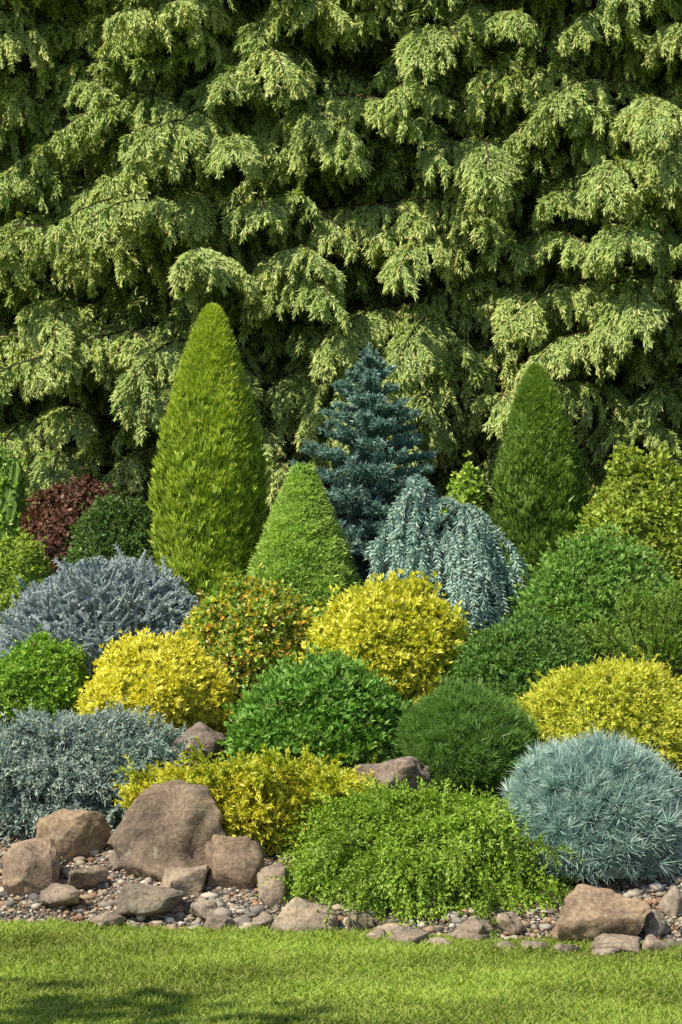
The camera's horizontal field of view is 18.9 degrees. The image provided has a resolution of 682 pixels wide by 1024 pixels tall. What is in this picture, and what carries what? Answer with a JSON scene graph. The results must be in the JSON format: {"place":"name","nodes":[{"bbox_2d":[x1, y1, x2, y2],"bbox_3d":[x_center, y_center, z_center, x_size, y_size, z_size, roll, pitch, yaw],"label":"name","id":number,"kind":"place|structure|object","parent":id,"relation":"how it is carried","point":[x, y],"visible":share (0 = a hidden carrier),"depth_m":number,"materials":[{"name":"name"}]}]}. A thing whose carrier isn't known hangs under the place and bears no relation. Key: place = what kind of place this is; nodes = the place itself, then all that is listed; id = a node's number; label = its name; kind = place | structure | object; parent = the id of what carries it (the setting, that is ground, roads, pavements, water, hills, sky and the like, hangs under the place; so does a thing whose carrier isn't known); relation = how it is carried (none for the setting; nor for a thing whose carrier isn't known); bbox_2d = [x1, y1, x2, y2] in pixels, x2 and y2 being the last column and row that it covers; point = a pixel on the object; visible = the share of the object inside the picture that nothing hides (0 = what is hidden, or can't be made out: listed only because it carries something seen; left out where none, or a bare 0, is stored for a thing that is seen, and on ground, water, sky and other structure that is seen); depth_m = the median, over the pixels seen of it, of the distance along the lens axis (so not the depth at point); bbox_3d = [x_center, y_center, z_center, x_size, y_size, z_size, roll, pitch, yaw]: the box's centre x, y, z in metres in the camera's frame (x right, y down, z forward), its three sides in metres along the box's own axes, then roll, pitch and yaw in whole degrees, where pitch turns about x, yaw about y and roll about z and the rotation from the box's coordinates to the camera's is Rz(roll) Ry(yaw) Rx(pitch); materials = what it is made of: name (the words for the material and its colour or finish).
{"place":"outdoors","nodes":[
{"label":"outdoors","id":0,"kind":"place"},
{"bbox_2d":[0,916,681,1023],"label":"lawn grass","id":1,"kind":"structure","parent":0,"point":[55,971],"depth_m":9.92,"materials":[{"name":"green plant"}]},
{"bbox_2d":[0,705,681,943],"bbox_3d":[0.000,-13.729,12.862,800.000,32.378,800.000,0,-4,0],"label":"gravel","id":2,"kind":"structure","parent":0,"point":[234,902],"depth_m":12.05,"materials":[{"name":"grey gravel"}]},
{"bbox_2d":[0,433,28,543],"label":"broadleaf shrub","id":3,"kind":"object","parent":2,"relation":"on","point":[13,497],"visible":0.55,"depth_m":19.32,"materials":[{"name":"green plant"}]},
{"bbox_2d":[0,516,61,647],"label":"lime shrub","id":4,"kind":"object","parent":2,"relation":"on","point":[25,561],"visible":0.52,"depth_m":16.98,"materials":[{"name":"green plant"}]},
{"bbox_2d":[2,837,60,895],"bbox_3d":[-1.899,2.202,12.577,0.339,0.398,0.385,0,-4,0],"label":"rock","id":5,"kind":"object","parent":2,"relation":"on","point":[31,866],"visible":0.84,"depth_m":12.43,"materials":[{"name":"brown stone"}]},
{"bbox_2d":[0,623,92,731],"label":"green shrub","id":6,"kind":"object","parent":2,"relation":"on","point":[43,670],"visible":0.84,"depth_m":15.22,"materials":[{"name":"green plant"}]},
{"bbox_2d":[38,883,80,906],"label":"rock","id":7,"kind":"object","parent":2,"relation":"on","point":[55,894],"visible":0.97,"depth_m":12.13,"materials":[{"name":"beige stone"}]},
{"bbox_2d":[18,467,121,574],"bbox_3d":[-2.397,0.237,19.071,1.233,1.346,1.298,3,-5,-44],"label":"red barberry","id":8,"kind":"object","parent":2,"relation":"on","point":[55,513],"visible":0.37,"depth_m":18.88,"materials":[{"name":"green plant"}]},
{"bbox_2d":[35,808,110,865],"bbox_3d":[-1.722,2.087,13.017,0.486,0.411,0.359,1,-4,-22],"label":"rock","id":9,"kind":"object","parent":2,"relation":"on","point":[72,834],"visible":0.64,"depth_m":12.89,"materials":[{"name":"brown stone"}]},
{"bbox_2d":[0,0,152,458],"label":"hemlock","id":10,"kind":"object","parent":2,"relation":"on","point":[73,190],"visible":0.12,"depth_m":24.27,"materials":[{"name":"green plant"}]},
{"bbox_2d":[67,865,108,889],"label":"rock","id":11,"kind":"object","parent":2,"relation":"on","point":[90,877],"visible":0.84,"depth_m":12.40,"materials":[{"name":"brown stone"}]},
{"bbox_2d":[0,697,185,840],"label":"shrub","id":12,"kind":"object","parent":2,"relation":"on","point":[72,777],"visible":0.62,"depth_m":13.41,"materials":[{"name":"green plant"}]},
{"bbox_2d":[0,711,203,862],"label":"blue juniper sprays","id":13,"kind":"object","parent":12,"relation":"attached to","point":[134,747],"visible":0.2,"depth_m":13.42,"materials":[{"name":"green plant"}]},
{"bbox_2d":[0,542,198,676],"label":"shrub","id":14,"kind":"object","parent":2,"relation":"on","point":[93,603],"visible":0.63,"depth_m":16.20,"materials":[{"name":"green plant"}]},
{"bbox_2d":[60,481,155,570],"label":"shrub","id":15,"kind":"object","parent":2,"relation":"on","point":[105,525],"visible":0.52,"depth_m":18.09,"materials":[{"name":"green plant"}]},
{"bbox_2d":[92,911,124,926],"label":"rock","id":16,"kind":"object","parent":2,"relation":"on","point":[107,918],"visible":0.52,"depth_m":11.81,"materials":[{"name":"beige stone"}]},
{"bbox_2d":[108,850,123,870],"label":"rock","id":17,"kind":"object","parent":2,"relation":"on","point":[116,865],"visible":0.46,"depth_m":12.69,"materials":[{"name":"beige stone"}]},
{"bbox_2d":[0,0,240,507],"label":"hemlock","id":18,"kind":"object","parent":2,"relation":"on","point":[45,453],"visible":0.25,"depth_m":23.63,"materials":[{"name":"green plant"}]},
{"bbox_2d":[114,883,184,916],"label":"rock","id":19,"kind":"object","parent":2,"relation":"on","point":[134,899],"visible":0.9,"depth_m":11.91,"materials":[{"name":"grey stone"}]},
{"bbox_2d":[73,625,243,738],"bbox_3d":[-1.357,1.266,15.136,1.328,0.864,1.230,0,-4,0],"label":"shrub","id":20,"kind":"object","parent":2,"relation":"on","point":[178,682],"visible":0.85,"depth_m":14.85,"materials":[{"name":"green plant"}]},
{"bbox_2d":[110,779,225,881],"bbox_3d":[-0.984,2.026,12.685,0.802,0.715,0.585,-2,-4,30],"label":"rock","id":21,"kind":"object","parent":2,"relation":"on","point":[160,829],"visible":0.64,"depth_m":12.53,"materials":[{"name":"brown stone"}]},
{"bbox_2d":[161,864,209,896],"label":"rock","id":22,"kind":"object","parent":2,"relation":"on","point":[189,881],"visible":0.83,"depth_m":12.23,"materials":[{"name":"grey stone"}]},
{"bbox_2d":[170,721,228,768],"bbox_3d":[-1.020,1.695,14.430,0.546,0.443,0.462,0,-4,0],"label":"rock","id":23,"kind":"object","parent":2,"relation":"on","point":[207,736],"visible":0.34,"depth_m":14.25,"materials":[{"name":"grey stone"}]},
{"bbox_2d":[190,900,218,919],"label":"rock","id":24,"kind":"object","parent":2,"relation":"on","point":[203,909],"visible":0.75,"depth_m":11.89,"materials":[{"name":"grey stone"}]},
{"bbox_2d":[146,303,273,604],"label":"thuja column","id":25,"kind":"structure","parent":2,"relation":"on","point":[209,498],"depth_m":17.12,"materials":[{"name":"green plant"}]},
{"bbox_2d":[204,915,233,929],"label":"rock","id":26,"kind":"object","parent":2,"relation":"on","point":[219,921],"visible":0.59,"depth_m":11.70,"materials":[{"name":"beige stone"}]},
{"bbox_2d":[204,834,265,889],"bbox_3d":[-0.639,2.146,12.393,0.401,0.404,0.315,0,-4,0],"label":"rock","id":27,"kind":"object","parent":2,"relation":"on","point":[232,861],"visible":0.76,"depth_m":12.29,"materials":[{"name":"brown stone"}]},
{"bbox_2d":[72,0,421,528],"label":"hemlock","id":28,"kind":"object","parent":2,"relation":"on","point":[306,340],"visible":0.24,"depth_m":23.47,"materials":[{"name":"green plant"}]},
{"bbox_2d":[178,563,315,704],"bbox_3d":[-0.718,0.936,15.816,1.239,1.104,1.164,0,-4,0],"label":"shrub","id":29,"kind":"object","parent":2,"relation":"on","point":[245,626],"visible":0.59,"depth_m":15.52,"materials":[{"name":"green plant"}]},
{"bbox_2d":[112,751,383,857],"bbox_3d":[-0.515,1.883,13.178,1.912,0.698,1.226,1,-4,-18],"label":"shrub","id":30,"kind":"object","parent":2,"relation":"on","point":[264,817],"visible":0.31,"depth_m":12.75,"materials":[{"name":"yellow plant"}]},
{"bbox_2d":[113,737,377,811],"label":"lime juniper sprays","id":31,"kind":"object","parent":30,"relation":"attached to","point":[323,784],"visible":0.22,"depth_m":12.83,"materials":[{"name":"yellow plant"}]},
{"bbox_2d":[0,0,525,524],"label":"hemlock","id":32,"kind":"object","parent":2,"relation":"on","point":[304,282],"visible":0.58,"depth_m":22.85,"materials":[{"name":"green plant"}]},
{"bbox_2d":[251,911,274,927],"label":"rock","id":33,"kind":"object","parent":2,"relation":"on","point":[264,918],"visible":0.62,"depth_m":11.72,"materials":[{"name":"beige stone"}]},
{"bbox_2d":[257,863,288,907],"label":"rock","id":34,"kind":"object","parent":2,"relation":"on","point":[272,892],"visible":0.93,"depth_m":12.05,"materials":[{"name":"grey stone"}]},
{"bbox_2d":[241,460,363,619],"bbox_3d":[-0.336,0.390,16.776,1.305,1.667,1.169,0,-4,0],"label":"conical shrub","id":35,"kind":"object","parent":2,"relation":"on","point":[303,546],"visible":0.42,"depth_m":16.61,"materials":[{"name":"green plant"}]},
{"bbox_2d":[269,897,337,932],"bbox_3d":[-0.206,2.324,11.652,0.396,0.287,0.353,0,-4,0],"label":"rock","id":36,"kind":"object","parent":2,"relation":"on","point":[298,914],"visible":0.53,"depth_m":11.54,"materials":[{"name":"beige stone"}]},
{"bbox_2d":[216,642,412,772],"bbox_3d":[-0.112,1.380,14.010,1.507,1.002,1.366,0,-4,0],"label":"shrub","id":37,"kind":"object","parent":2,"relation":"on","point":[336,700],"visible":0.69,"depth_m":13.64,"materials":[{"name":"green plant"}]},
{"bbox_2d":[0,853,680,946],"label":"gravel bed","id":38,"kind":"object","parent":2,"relation":"on","point":[449,916],"visible":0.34,"depth_m":11.88,"materials":[{"name":"grey gravel"}]},
{"bbox_2d":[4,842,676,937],"bbox_3d":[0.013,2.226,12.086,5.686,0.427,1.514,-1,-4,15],"label":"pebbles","id":39,"kind":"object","parent":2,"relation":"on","point":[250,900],"visible":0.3,"depth_m":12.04,"materials":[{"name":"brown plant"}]},
{"bbox_2d":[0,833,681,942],"bbox_3d":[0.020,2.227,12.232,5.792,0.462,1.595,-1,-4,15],"label":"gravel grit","id":40,"kind":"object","parent":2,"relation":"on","point":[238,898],"visible":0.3,"depth_m":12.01,"materials":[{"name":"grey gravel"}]},
{"bbox_2d":[345,911,373,930],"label":"rock","id":41,"kind":"object","parent":2,"relation":"on","point":[358,919],"visible":0.88,"depth_m":11.62,"materials":[{"name":"grey stone"}]},
{"bbox_2d":[288,342,447,592],"bbox_3d":[0.241,-0.378,18.072,1.983,2.358,1.540,0,-4,0],"label":"blue spruce","id":42,"kind":"object","parent":2,"relation":"on","point":[362,499],"visible":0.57,"depth_m":18.08,"materials":[{"name":"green plant"}]},
{"bbox_2d":[366,928,387,937],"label":"rock","id":43,"kind":"object","parent":2,"relation":"on","point":[378,931],"visible":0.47,"depth_m":11.32,"materials":[{"name":"beige stone"}]},
{"bbox_2d":[290,567,479,707],"bbox_3d":[0.328,1.002,15.243,1.585,1.188,1.337,0,-4,0],"label":"shrub","id":44,"kind":"object","parent":2,"relation":"on","point":[407,633],"visible":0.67,"depth_m":14.85,"materials":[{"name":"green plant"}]},
{"bbox_2d":[372,923,404,933],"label":"rock","id":45,"kind":"object","parent":2,"relation":"on","point":[394,927],"visible":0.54,"depth_m":11.50,"materials":[{"name":"beige stone"}]},
{"bbox_2d":[353,756,431,798],"bbox_3d":[0.340,1.833,13.439,0.595,0.484,0.521,-2,-4,26],"label":"rock","id":46,"kind":"object","parent":2,"relation":"on","point":[410,769],"visible":0.35,"depth_m":13.23,"materials":[{"name":"grey stone"}]},
{"bbox_2d":[388,928,429,943],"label":"rock","id":47,"kind":"object","parent":2,"relation":"on","point":[418,936],"visible":0.57,"depth_m":11.18,"materials":[{"name":"beige stone"}]},
{"bbox_2d":[163,0,681,512],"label":"hemlock","id":48,"kind":"object","parent":2,"relation":"on","point":[455,430],"visible":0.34,"depth_m":22.73,"materials":[{"name":"green plant"}]},
{"bbox_2d":[256,772,588,928],"bbox_3d":[0.697,2.083,12.255,2.420,1.003,1.560,0,-4,0],"label":"shrub","id":49,"kind":"object","parent":2,"relation":"on","point":[436,819],"visible":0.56,"depth_m":12.03,"materials":[{"name":"green plant"}]},
{"bbox_2d":[255,796,654,938],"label":"spreading juniper sprays","id":50,"kind":"object","parent":49,"relation":"on","point":[454,852],"visible":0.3,"depth_m":11.78,"materials":[{"name":"green plant"}]},
{"bbox_2d":[424,895,447,913],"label":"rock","id":51,"kind":"object","parent":2,"relation":"on","point":[431,900],"visible":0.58,"depth_m":11.77,"materials":[{"name":"grey stone"}]},
{"bbox_2d":[427,937,450,944],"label":"rock","id":52,"kind":"object","parent":2,"relation":"on","point":[439,940],"visible":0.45,"depth_m":11.11,"materials":[{"name":"beige stone"}]},
{"bbox_2d":[363,473,529,634],"bbox_3d":[1.015,0.468,16.116,1.629,1.580,1.244,1,-4,-12],"label":"weeping conifer","id":53,"kind":"object","parent":2,"relation":"on","point":[474,576],"visible":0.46,"depth_m":16.08,"materials":[{"name":"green plant"}]},
{"bbox_2d":[383,672,548,798],"bbox_3d":[0.814,1.491,13.666,1.234,0.860,1.082,0,-4,0],"label":"shrub","id":54,"kind":"object","parent":2,"relation":"on","point":[459,734],"visible":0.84,"depth_m":13.36,"materials":[{"name":"green plant"}]},
{"bbox_2d":[448,918,484,939],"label":"rock","id":55,"kind":"object","parent":2,"relation":"on","point":[465,929],"visible":0.69,"depth_m":11.37,"materials":[{"name":"beige stone"}]},
{"bbox_2d":[440,450,495,545],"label":"lime shrub","id":56,"kind":"object","parent":2,"relation":"on","point":[466,486],"visible":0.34,"depth_m":18.09,"materials":[{"name":"green plant"}]},
{"bbox_2d":[326,0,616,514],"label":"hemlock","id":57,"kind":"object","parent":2,"relation":"on","point":[391,153],"visible":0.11,"depth_m":23.43,"materials":[{"name":"green plant"}]},
{"bbox_2d":[467,933,491,941],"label":"rock","id":58,"kind":"object","parent":2,"relation":"on","point":[476,936],"visible":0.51,"depth_m":11.28,"materials":[{"name":"beige stone"}]},
{"bbox_2d":[480,919,494,933],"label":"rock","id":59,"kind":"object","parent":2,"relation":"on","point":[487,925],"visible":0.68,"depth_m":11.46,"materials":[{"name":"beige stone"}]},
{"bbox_2d":[494,941,515,948],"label":"rock","id":60,"kind":"object","parent":2,"relation":"on","point":[501,943],"visible":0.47,"depth_m":11.00,"materials":[{"name":"beige stone"}]},
{"bbox_2d":[493,911,523,935],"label":"rock","id":61,"kind":"object","parent":2,"relation":"on","point":[511,923],"visible":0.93,"depth_m":11.42,"materials":[{"name":"beige stone"}]},
{"bbox_2d":[439,604,596,703],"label":"shrub","id":62,"kind":"object","parent":2,"relation":"on","point":[510,655],"visible":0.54,"depth_m":14.54,"materials":[{"name":"green plant"}]},
{"bbox_2d":[364,0,681,501],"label":"hemlock","id":63,"kind":"object","parent":2,"relation":"on","point":[651,161],"visible":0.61,"depth_m":22.62,"materials":[{"name":"green plant"}]},
{"bbox_2d":[518,940,549,948],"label":"rock","id":64,"kind":"object","parent":2,"relation":"on","point":[535,943],"visible":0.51,"depth_m":10.96,"materials":[{"name":"beige stone"}]},
{"bbox_2d":[489,363,591,596],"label":"thuja column","id":65,"kind":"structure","parent":2,"relation":"on","point":[539,481],"depth_m":17.11,"materials":[{"name":"green plant"}]},
{"bbox_2d":[553,943,579,952],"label":"rock","id":66,"kind":"object","parent":2,"relation":"on","point":[565,947],"visible":0.57,"depth_m":10.86,"materials":[{"name":"beige stone"}]},
{"bbox_2d":[453,0,681,497],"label":"hemlock","id":67,"kind":"object","parent":2,"relation":"on","point":[650,399],"visible":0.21,"depth_m":22.76,"materials":[{"name":"green plant"}]},
{"bbox_2d":[494,724,681,886],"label":"shrub","id":68,"kind":"object","parent":2,"relation":"on","point":[607,809],"visible":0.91,"depth_m":11.92,"materials":[{"name":"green plant"}]},
{"bbox_2d":[506,522,681,662],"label":"shrub","id":69,"kind":"object","parent":2,"relation":"on","point":[578,578],"visible":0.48,"depth_m":15.53,"materials":[{"name":"green plant"}]},
{"bbox_2d":[512,645,681,772],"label":"shrub","id":70,"kind":"object","parent":2,"relation":"on","point":[640,701],"visible":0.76,"depth_m":13.55,"materials":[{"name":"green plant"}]},
{"bbox_2d":[550,884,650,943],"bbox_3d":[1.420,2.261,11.303,0.543,0.407,0.424,0,-4,0],"label":"rock","id":71,"kind":"object","parent":2,"relation":"on","point":[590,913],"visible":0.78,"depth_m":11.14,"materials":[{"name":"beige stone"}]},
{"bbox_2d":[592,948,619,955],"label":"rock","id":72,"kind":"object","parent":2,"relation":"on","point":[602,951],"visible":0.45,"depth_m":10.75,"materials":[{"name":"beige stone"}]},
{"bbox_2d":[589,933,640,953],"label":"rock","id":73,"kind":"object","parent":2,"relation":"on","point":[622,942],"visible":0.53,"depth_m":10.86,"materials":[{"name":"beige stone"}]},
{"bbox_2d":[554,578,681,684],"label":"feathery juniper","id":74,"kind":"object","parent":2,"relation":"on","point":[666,640],"visible":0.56,"depth_m":14.71,"materials":[{"name":"green plant"}]},
{"bbox_2d":[566,430,681,600],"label":"lime shrub","id":75,"kind":"object","parent":2,"relation":"on","point":[640,496],"visible":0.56,"depth_m":16.58,"materials":[{"name":"green plant"}]},
{"bbox_2d":[643,910,666,936],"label":"rock","id":76,"kind":"object","parent":2,"relation":"on","point":[655,923],"visible":0.65,"depth_m":11.22,"materials":[{"name":"grey stone"}]},
{"bbox_2d":[641,934,670,950],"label":"rock","id":77,"kind":"object","parent":2,"relation":"on","point":[652,942],"visible":0.43,"depth_m":10.91,"materials":[{"name":"beige stone"}]},
{"bbox_2d":[658,885,681,917],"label":"rock","id":78,"kind":"object","parent":2,"relation":"on","point":[670,903],"visible":0.9,"depth_m":11.47,"materials":[{"name":"beige stone"}]}
]}

